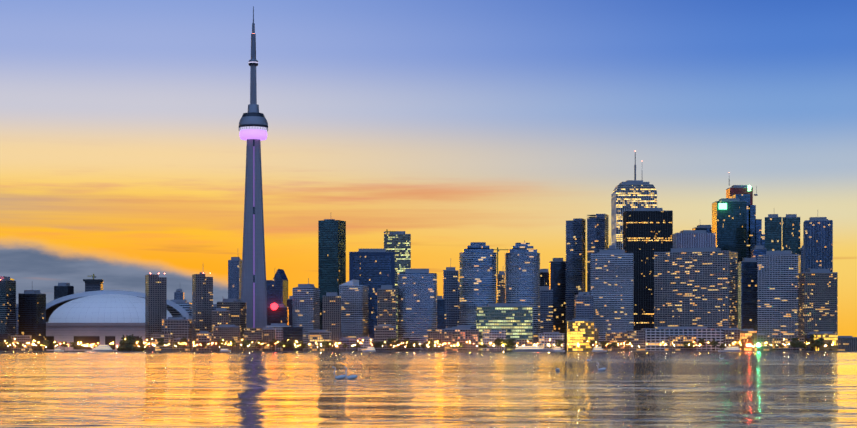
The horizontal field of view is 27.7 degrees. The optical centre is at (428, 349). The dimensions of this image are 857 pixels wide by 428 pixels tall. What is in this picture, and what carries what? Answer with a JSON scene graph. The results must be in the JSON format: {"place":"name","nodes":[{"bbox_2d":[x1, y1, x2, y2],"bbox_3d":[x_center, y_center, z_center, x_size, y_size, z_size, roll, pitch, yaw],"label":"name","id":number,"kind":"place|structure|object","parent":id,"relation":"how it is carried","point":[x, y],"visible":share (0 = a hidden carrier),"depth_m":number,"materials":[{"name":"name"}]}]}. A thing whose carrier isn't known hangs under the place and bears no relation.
{"place":"outdoors","nodes":[
{"label":"outdoors","id":0,"kind":"place"},
{"bbox_2d":[0,352,856,427],"bbox_3d":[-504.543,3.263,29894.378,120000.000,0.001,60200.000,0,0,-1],"label":"water","id":1,"kind":"structure","parent":0,"point":[410,390],"depth_m":138.37,"materials":[{"name":"orange liquid"}]},
{"bbox_2d":[84,345,113,351],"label":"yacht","id":2,"kind":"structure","parent":1,"relation":"on","point":[103,348],"depth_m":2478.84,"materials":[{"name":"white"}]},
{"bbox_2d":[331,366,345,378],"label":"swan","id":3,"kind":"object","parent":1,"relation":"on","point":[340,377],"visible":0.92,"depth_m":190.57,"materials":[{"name":"white"}]},
{"bbox_2d":[343,366,357,378],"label":"swan","id":4,"kind":"object","parent":1,"relation":"on","point":[352,377],"visible":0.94,"depth_m":190.61,"materials":[{"name":"white"}]},
{"bbox_2d":[362,347,375,351],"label":"boat","id":5,"kind":"object","parent":1,"relation":"on","point":[370,349],"visible":0.92,"depth_m":2487.06,"materials":[{"name":"white"}]},
{"bbox_2d":[0,351,856,351],"bbox_3d":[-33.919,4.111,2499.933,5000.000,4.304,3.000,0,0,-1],"label":"quay wall","id":6,"kind":"structure","parent":1,"relation":"in","point":[430,351],"depth_m":2498.73,"materials":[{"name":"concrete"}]},
{"bbox_2d":[512,346,553,351],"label":"ferry","id":7,"kind":"object","parent":1,"relation":"on","point":[529,348],"visible":0.83,"depth_m":2487.29,"materials":[{"name":"white"}]},
{"bbox_2d":[592,347,606,351],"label":"boat","id":8,"kind":"object","parent":1,"relation":"on","point":[597,349],"visible":0.94,"depth_m":2492.48,"materials":[{"name":"white"}]},
{"bbox_2d":[718,347,741,351],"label":"ferry","id":9,"kind":"object","parent":1,"relation":"on","point":[731,349],"visible":0.88,"depth_m":2494.50,"materials":[{"name":"white"}]},
{"bbox_2d":[0,0,856,336],"label":"sky","id":10,"kind":"structure","parent":0,"point":[450,125],"materials":[{"name":"blue"}]},
{"label":"ground","id":11,"kind":"structure","parent":0,"visible":0},
{"bbox_2d":[0,334,10,350],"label":"building","id":12,"kind":"structure","parent":11,"relation":"on","point":[3,337],"depth_m":2540.32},
{"bbox_2d":[4,339,12,350],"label":"tree","id":13,"kind":"object","parent":11,"relation":"on","point":[10,342],"visible":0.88,"depth_m":2507.12,"materials":[{"name":"green plant"}]},
{"bbox_2d":[0,276,16,334],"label":"high-rise building","id":14,"kind":"structure","parent":11,"relation":"on","point":[8,292],"depth_m":2745.02,"materials":[{"name":"white"}]},
{"bbox_2d":[16,304,17,334],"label":"building","id":15,"kind":"structure","parent":11,"relation":"on","point":[17,319],"depth_m":2986.94,"materials":[{"name":"white"}]},
{"bbox_2d":[11,335,31,350],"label":"lowrise building","id":16,"kind":"structure","parent":11,"relation":"on","point":[26,340],"depth_m":2553.42,"materials":[{"name":"brown"}]},
{"bbox_2d":[18,290,45,350],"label":"building","id":17,"kind":"structure","parent":11,"relation":"on","point":[32,312],"depth_m":2775.27,"materials":[{"name":"black glass"}]},
{"bbox_2d":[54,283,73,299],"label":"building","id":18,"kind":"structure","parent":11,"relation":"on","point":[62,289],"depth_m":3342.47,"materials":[{"name":"blue"}]},
{"bbox_2d":[85,282,102,291],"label":"construction building","id":19,"kind":"structure","parent":11,"relation":"on","point":[93,287],"depth_m":3387.92,"materials":[{"name":"white"}]},
{"bbox_2d":[83,279,103,282],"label":"rooftop","id":20,"kind":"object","parent":19,"relation":"on","point":[93,280],"depth_m":3383.66,"materials":[{"name":"grey"}]},
{"bbox_2d":[46,290,191,350],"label":"domed stadium","id":21,"kind":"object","parent":11,"relation":"on","point":[103,317],"depth_m":2891.47,"materials":[{"name":"grey"}]},
{"bbox_2d":[117,335,124,350],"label":"tree","id":22,"kind":"object","parent":11,"relation":"on","point":[120,344],"visible":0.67,"depth_m":2540.99,"materials":[{"name":"green plant"}]},
{"bbox_2d":[123,335,131,350],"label":"tree","id":23,"kind":"object","parent":11,"relation":"on","point":[126,347],"visible":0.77,"depth_m":2499.05,"materials":[{"name":"green plant"}]},
{"bbox_2d":[128,334,137,350],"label":"tree","id":24,"kind":"object","parent":11,"relation":"on","point":[133,346],"visible":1,"depth_m":2497.38,"materials":[{"name":"green plant"}]},
{"bbox_2d":[139,336,146,350],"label":"tree","id":25,"kind":"object","parent":11,"relation":"on","point":[142,344],"visible":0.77,"depth_m":2541.26,"materials":[{"name":"green plant"}]},
{"bbox_2d":[145,273,166,350],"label":"brown building","id":26,"kind":"structure","parent":11,"relation":"on","point":[155,299],"depth_m":2677.12,"materials":[{"name":"white"}]},
{"bbox_2d":[151,333,173,350],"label":"lowrise building","id":27,"kind":"structure","parent":11,"relation":"on","point":[168,341],"depth_m":2547.62,"materials":[{"name":"white"}]},
{"bbox_2d":[162,317,191,350],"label":"lowrise building","id":28,"kind":"structure","parent":11,"relation":"on","point":[179,327],"depth_m":2612.62,"materials":[{"name":"white"}]},
{"bbox_2d":[174,289,183,299],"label":"blue office building","id":29,"kind":"structure","parent":11,"relation":"on","point":[178,294],"depth_m":3490.60,"materials":[{"name":"white"}]},
{"bbox_2d":[167,300,191,316],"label":"office building bands","id":30,"kind":"object","parent":11,"relation":"on","point":[186,305],"visible":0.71,"depth_m":2991.84,"materials":[{"name":"white"}]},
{"bbox_2d":[174,338,189,350],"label":"lowrise building","id":31,"kind":"structure","parent":11,"relation":"on","point":[187,348],"depth_m":2555.26,"materials":[{"name":"brown"}]},
{"bbox_2d":[192,272,212,350],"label":"brown building","id":32,"kind":"structure","parent":11,"relation":"on","point":[202,296],"depth_m":2678.31,"materials":[{"name":"white"}]},
{"bbox_2d":[197,331,211,350],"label":"lowrise building","id":33,"kind":"structure","parent":11,"relation":"on","point":[205,337],"depth_m":2520.31,"materials":[{"name":"white"}]},
{"bbox_2d":[212,308,229,350],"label":"brown building","id":34,"kind":"structure","parent":11,"relation":"on","point":[220,316],"depth_m":2633.59,"materials":[{"name":"white"}]},
{"bbox_2d":[214,325,240,350],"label":"brown building","id":35,"kind":"structure","parent":11,"relation":"on","point":[225,333],"depth_m":2550.58,"materials":[{"name":"white"}]},
{"bbox_2d":[217,299,245,350],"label":"brown building","id":36,"kind":"structure","parent":11,"relation":"on","point":[236,308],"depth_m":2698.15,"materials":[{"name":"white"}]},
{"bbox_2d":[228,257,241,299],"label":"blue office building","id":37,"kind":"structure","parent":11,"relation":"on","point":[234,275],"depth_m":3246.06,"materials":[{"name":"white"}]},
{"bbox_2d":[239,6,267,327],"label":"tower","id":38,"kind":"structure","parent":11,"relation":"on","point":[253,125],"depth_m":2784.14,"materials":[{"name":"concrete"}]},
{"bbox_2d":[244,328,262,350],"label":"brown building","id":39,"kind":"structure","parent":11,"relation":"on","point":[253,335],"depth_m":2529.68,"materials":[{"name":"white"}]},
{"bbox_2d":[263,327,275,350],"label":"brown building","id":40,"kind":"structure","parent":11,"relation":"on","point":[269,334],"depth_m":2561.25,"materials":[{"name":"white"}]},
{"bbox_2d":[266,269,287,306],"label":"skyscraper","id":41,"kind":"structure","parent":11,"relation":"on","point":[277,289],"depth_m":3149.20,"materials":[{"name":"white"}]},
{"bbox_2d":[267,304,288,324],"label":"building","id":42,"kind":"structure","parent":11,"relation":"on","point":[280,314],"depth_m":2635.15,"materials":[{"name":"black"}]},
{"bbox_2d":[266,323,290,350],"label":"building","id":43,"kind":"structure","parent":11,"relation":"on","point":[278,327],"depth_m":2575.26,"materials":[{"name":"white"}]},
{"bbox_2d":[287,296,292,326],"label":"building","id":44,"kind":"structure","parent":11,"relation":"on","point":[290,302],"depth_m":2995.00,"materials":[{"name":"black"}]},
{"bbox_2d":[283,327,302,350],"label":"building","id":45,"kind":"structure","parent":11,"relation":"on","point":[293,334],"depth_m":2563.80,"materials":[{"name":"black"}]},
{"bbox_2d":[292,278,319,350],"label":"skyscraper","id":46,"kind":"structure","parent":11,"relation":"on","point":[306,308],"depth_m":2650.94,"materials":[{"name":"white"}]},
{"bbox_2d":[309,330,330,350],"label":"lowrise building","id":47,"kind":"structure","parent":11,"relation":"on","point":[319,337],"depth_m":2527.21,"materials":[{"name":"white"}]},
{"bbox_2d":[322,292,340,350],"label":"brown building","id":48,"kind":"structure","parent":11,"relation":"on","point":[331,311],"depth_m":2596.59,"materials":[{"name":"white"}]},
{"bbox_2d":[318,219,345,329],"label":"skyscraper","id":49,"kind":"structure","parent":11,"relation":"on","point":[331,255],"depth_m":3055.01,"materials":[{"name":"white"}]},
{"bbox_2d":[339,338,357,350],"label":"building","id":50,"kind":"structure","parent":11,"relation":"on","point":[349,342],"depth_m":2537.99,"materials":[{"name":"white"}]},
{"bbox_2d":[339,279,368,338],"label":"skyscraper","id":51,"kind":"structure","parent":11,"relation":"on","point":[353,293],"depth_m":2662.00,"materials":[{"name":"white"}]},
{"bbox_2d":[358,337,373,350],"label":"building","id":52,"kind":"structure","parent":11,"relation":"on","point":[366,342],"depth_m":2531.74,"materials":[{"name":"white"}]},
{"bbox_2d":[349,249,394,337],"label":"skyscraper","id":53,"kind":"structure","parent":11,"relation":"on","point":[373,270],"depth_m":2947.45,"materials":[{"name":"white"}]},
{"bbox_2d":[374,324,395,350],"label":"lowrise building","id":54,"kind":"structure","parent":11,"relation":"on","point":[383,332],"depth_m":2541.79,"materials":[{"name":"white"}]},
{"bbox_2d":[377,285,395,325],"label":"brown building","id":55,"kind":"structure","parent":11,"relation":"on","point":[386,304],"depth_m":2597.98,"materials":[{"name":"white"}]},
{"bbox_2d":[386,338,396,345],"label":"tree","id":56,"kind":"object","parent":11,"relation":"on","point":[389,342],"visible":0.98,"depth_m":2501.90,"materials":[{"name":"green plant"}]},
{"bbox_2d":[384,231,410,350],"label":"skyscraper","id":57,"kind":"structure","parent":11,"relation":"on","point":[398,243],"depth_m":3348.18,"materials":[{"name":"white"}]},
{"bbox_2d":[402,338,419,350],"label":"building","id":58,"kind":"structure","parent":11,"relation":"on","point":[414,339],"depth_m":2528.25,"materials":[{"name":"white"}]},
{"bbox_2d":[397,269,436,350],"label":"skyscraper","id":59,"kind":"structure","parent":11,"relation":"on","point":[417,303],"depth_m":2618.93,"materials":[{"name":"white"}]},
{"bbox_2d":[428,332,451,350],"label":"brown building","id":60,"kind":"structure","parent":11,"relation":"on","point":[445,337],"depth_m":2535.88,"materials":[{"name":"white"}]},
{"bbox_2d":[437,291,444,328],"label":"building","id":61,"kind":"structure","parent":11,"relation":"on","point":[440,312],"depth_m":2899.45,"materials":[{"name":"blue glass"}]},
{"bbox_2d":[443,267,458,327],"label":"skyscraper","id":62,"kind":"structure","parent":11,"relation":"on","point":[451,286],"depth_m":2949.75,"materials":[{"name":"white"}]},
{"bbox_2d":[437,328,478,350],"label":"lowrise building","id":63,"kind":"structure","parent":11,"relation":"on","point":[463,335],"depth_m":2544.98,"materials":[{"name":"brown"}]},
{"bbox_2d":[452,325,475,328],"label":"building","id":64,"kind":"structure","parent":11,"relation":"on","point":[464,326],"depth_m":2561.25,"materials":[{"name":"white"}]},
{"bbox_2d":[459,242,496,326],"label":"skyscraper","id":65,"kind":"structure","parent":11,"relation":"on","point":[478,272],"depth_m":2661.93,"materials":[{"name":"white"}]},
{"bbox_2d":[482,330,505,350],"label":"building","id":66,"kind":"structure","parent":11,"relation":"on","point":[489,337],"depth_m":2547.54,"materials":[{"name":"white"}]},
{"bbox_2d":[497,271,504,302],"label":"brown building","id":67,"kind":"structure","parent":11,"relation":"on","point":[500,283],"depth_m":3001.26,"materials":[{"name":"white"}]},
{"bbox_2d":[476,294,531,350],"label":"office building","id":68,"kind":"structure","parent":11,"relation":"on","point":[514,320],"depth_m":2571.09,"materials":[{"name":"white"}]},
{"bbox_2d":[505,240,539,345],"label":"skyscraper","id":69,"kind":"structure","parent":11,"relation":"on","point":[522,273],"depth_m":2663.76,"materials":[{"name":"white"}]},
{"bbox_2d":[513,339,531,349],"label":"lowrise building","id":70,"kind":"structure","parent":11,"relation":"on","point":[520,342],"depth_m":2551.55,"materials":[{"name":"brown"}]},
{"bbox_2d":[540,269,548,285],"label":"building","id":71,"kind":"structure","parent":11,"relation":"on","point":[544,273],"depth_m":3302.96,"materials":[{"name":"black glass"}]},
{"bbox_2d":[540,278,552,332],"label":"skyscraper","id":72,"kind":"structure","parent":11,"relation":"on","point":[546,309],"depth_m":2802.33,"materials":[{"name":"white"}]},
{"bbox_2d":[538,332,563,349],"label":"building","id":73,"kind":"structure","parent":11,"relation":"on","point":[544,340],"depth_m":2548.67,"materials":[{"name":"white"}]},
{"bbox_2d":[549,258,565,350],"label":"skyscraper","id":74,"kind":"structure","parent":11,"relation":"on","point":[557,276],"depth_m":2902.84,"materials":[{"name":"black glass"}]},
{"bbox_2d":[565,218,585,350],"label":"skyscraper","id":75,"kind":"structure","parent":11,"relation":"on","point":[575,257],"depth_m":2858.62,"materials":[{"name":"white"}]},
{"bbox_2d":[567,319,593,350],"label":"building","id":76,"kind":"structure","parent":11,"relation":"on","point":[580,332],"depth_m":2547.88,"materials":[{"name":"white"}]},
{"bbox_2d":[574,292,592,320],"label":"building","id":77,"kind":"structure","parent":11,"relation":"on","point":[583,305],"depth_m":2573.05,"materials":[{"name":"white"}]},
{"bbox_2d":[594,328,598,346],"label":"brown building","id":78,"kind":"structure","parent":11,"relation":"on","point":[596,334],"depth_m":2562.20,"materials":[{"name":"white"}]},
{"bbox_2d":[587,214,608,294],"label":"skyscraper","id":79,"kind":"structure","parent":11,"relation":"on","point":[597,232],"depth_m":2860.24,"materials":[{"name":"white"}]},
{"bbox_2d":[590,249,633,349],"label":"skyscraper","id":80,"kind":"structure","parent":11,"relation":"on","point":[612,279],"depth_m":2608.44,"materials":[{"name":"white"}]},
{"bbox_2d":[606,330,626,350],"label":"brown building","id":81,"kind":"structure","parent":11,"relation":"on","point":[618,336],"depth_m":2545.68,"materials":[{"name":"white"}]},
{"bbox_2d":[611,151,656,248],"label":"skyscraper","id":82,"kind":"structure","parent":11,"relation":"on","point":[630,194],"depth_m":3657.00,"materials":[{"name":"white glass"}]},
{"bbox_2d":[627,330,644,350],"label":"lowrise building","id":83,"kind":"structure","parent":11,"relation":"on","point":[637,337],"depth_m":2538.94,"materials":[{"name":"white"}]},
{"bbox_2d":[623,208,672,329],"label":"black building","id":84,"kind":"structure","parent":11,"relation":"on","point":[647,233],"depth_m":3306.23,"materials":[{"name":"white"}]},
{"bbox_2d":[641,327,722,350],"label":"building","id":85,"kind":"structure","parent":11,"relation":"on","point":[655,338],"depth_m":2545.45,"materials":[{"name":"white"}]},
{"bbox_2d":[668,336,695,350],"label":"lowrise building","id":86,"kind":"structure","parent":11,"relation":"on","point":[677,344],"depth_m":2535.97,"materials":[{"name":"brown"}]},
{"bbox_2d":[673,230,715,247],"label":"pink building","id":87,"kind":"structure","parent":11,"relation":"on","point":[692,239],"depth_m":3408.20,"materials":[{"name":"white"}]},
{"bbox_2d":[654,247,737,327],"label":"beige building","id":88,"kind":"structure","parent":11,"relation":"on","point":[695,287],"depth_m":2671.46,"materials":[{"name":"white"}]},
{"bbox_2d":[697,338,705,350],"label":"tree","id":89,"kind":"object","parent":11,"relation":"on","point":[701,341],"visible":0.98,"depth_m":2512.19,"materials":[{"name":"green plant"}]},
{"bbox_2d":[692,225,711,232],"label":"building","id":90,"kind":"structure","parent":11,"relation":"on","point":[708,228],"depth_m":3709.51,"materials":[{"name":"white"}]},
{"bbox_2d":[712,198,746,261],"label":"skyscraper","id":91,"kind":"structure","parent":11,"relation":"on","point":[729,226],"depth_m":3459.67,"materials":[{"name":"white"}]},
{"bbox_2d":[723,328,743,349],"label":"lowrise building","id":92,"kind":"structure","parent":11,"relation":"on","point":[731,337],"depth_m":2568.70,"materials":[{"name":"white"}]},
{"bbox_2d":[726,172,752,204],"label":"skyscraper","id":93,"kind":"structure","parent":11,"relation":"on","point":[736,189],"depth_m":3761.07,"materials":[{"name":"brown"}]},
{"bbox_2d":[730,186,764,257],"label":"skyscraper","id":94,"kind":"structure","parent":11,"relation":"on","point":[755,235],"depth_m":3560.59,"materials":[{"name":"white"}]},
{"bbox_2d":[738,258,757,332],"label":"skyscraper","id":95,"kind":"structure","parent":11,"relation":"on","point":[747,291],"depth_m":2707.70,"materials":[{"name":"white"}]},
{"bbox_2d":[740,329,756,350],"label":"building","id":96,"kind":"structure","parent":11,"relation":"on","point":[745,334],"depth_m":2542.15,"materials":[{"name":"white"}]},
{"bbox_2d":[747,336,754,350],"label":"tree","id":97,"kind":"object","parent":11,"relation":"on","point":[751,341],"visible":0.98,"depth_m":2516.33,"materials":[{"name":"brown plant"}]},
{"bbox_2d":[751,245,766,259],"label":"building","id":98,"kind":"structure","parent":11,"relation":"on","point":[757,250],"depth_m":3109.41,"materials":[{"name":"white"}]},
{"bbox_2d":[757,333,769,350],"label":"lowrise building","id":99,"kind":"structure","parent":11,"relation":"on","point":[762,339],"depth_m":2562.84,"materials":[{"name":"white"}]},
{"bbox_2d":[765,214,781,250],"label":"skyscraper","id":100,"kind":"structure","parent":11,"relation":"on","point":[773,232],"depth_m":3313.61,"materials":[{"name":"white"}]},
{"bbox_2d":[757,250,800,350],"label":"skyscraper","id":101,"kind":"structure","parent":11,"relation":"on","point":[778,289],"depth_m":2638.71,"materials":[{"name":"white"}]},
{"bbox_2d":[772,338,804,350],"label":"lowrise building","id":102,"kind":"structure","parent":11,"relation":"on","point":[776,342],"depth_m":2562.15,"materials":[{"name":"white"}]},
{"bbox_2d":[782,214,799,254],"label":"skyscraper","id":103,"kind":"structure","parent":11,"relation":"on","point":[791,232],"depth_m":3334.94,"materials":[{"name":"white"}]},
{"bbox_2d":[800,246,802,272],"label":"building","id":104,"kind":"structure","parent":11,"relation":"on","point":[801,251],"depth_m":3211.22,"materials":[{"name":"white"}]},
{"bbox_2d":[805,332,818,350],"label":"low building","id":105,"kind":"structure","parent":11,"relation":"on","point":[809,338],"depth_m":2563.14,"materials":[{"name":"black"}]},
{"bbox_2d":[798,265,837,337],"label":"brown building","id":106,"kind":"structure","parent":11,"relation":"on","point":[818,301],"depth_m":2589.20,"materials":[{"name":"white"}]},
{"bbox_2d":[803,217,832,271],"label":"skyscraper","id":107,"kind":"structure","parent":11,"relation":"on","point":[817,242],"depth_m":3015.11,"materials":[{"name":"white"}]},
{"bbox_2d":[814,332,837,350],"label":"low building","id":108,"kind":"structure","parent":11,"relation":"on","point":[831,337],"depth_m":2544.12,"materials":[{"name":"white"}]},
{"bbox_2d":[838,336,856,350],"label":"building","id":109,"kind":"structure","parent":11,"relation":"on","point":[847,343],"depth_m":2574.17,"materials":[{"name":"white"}]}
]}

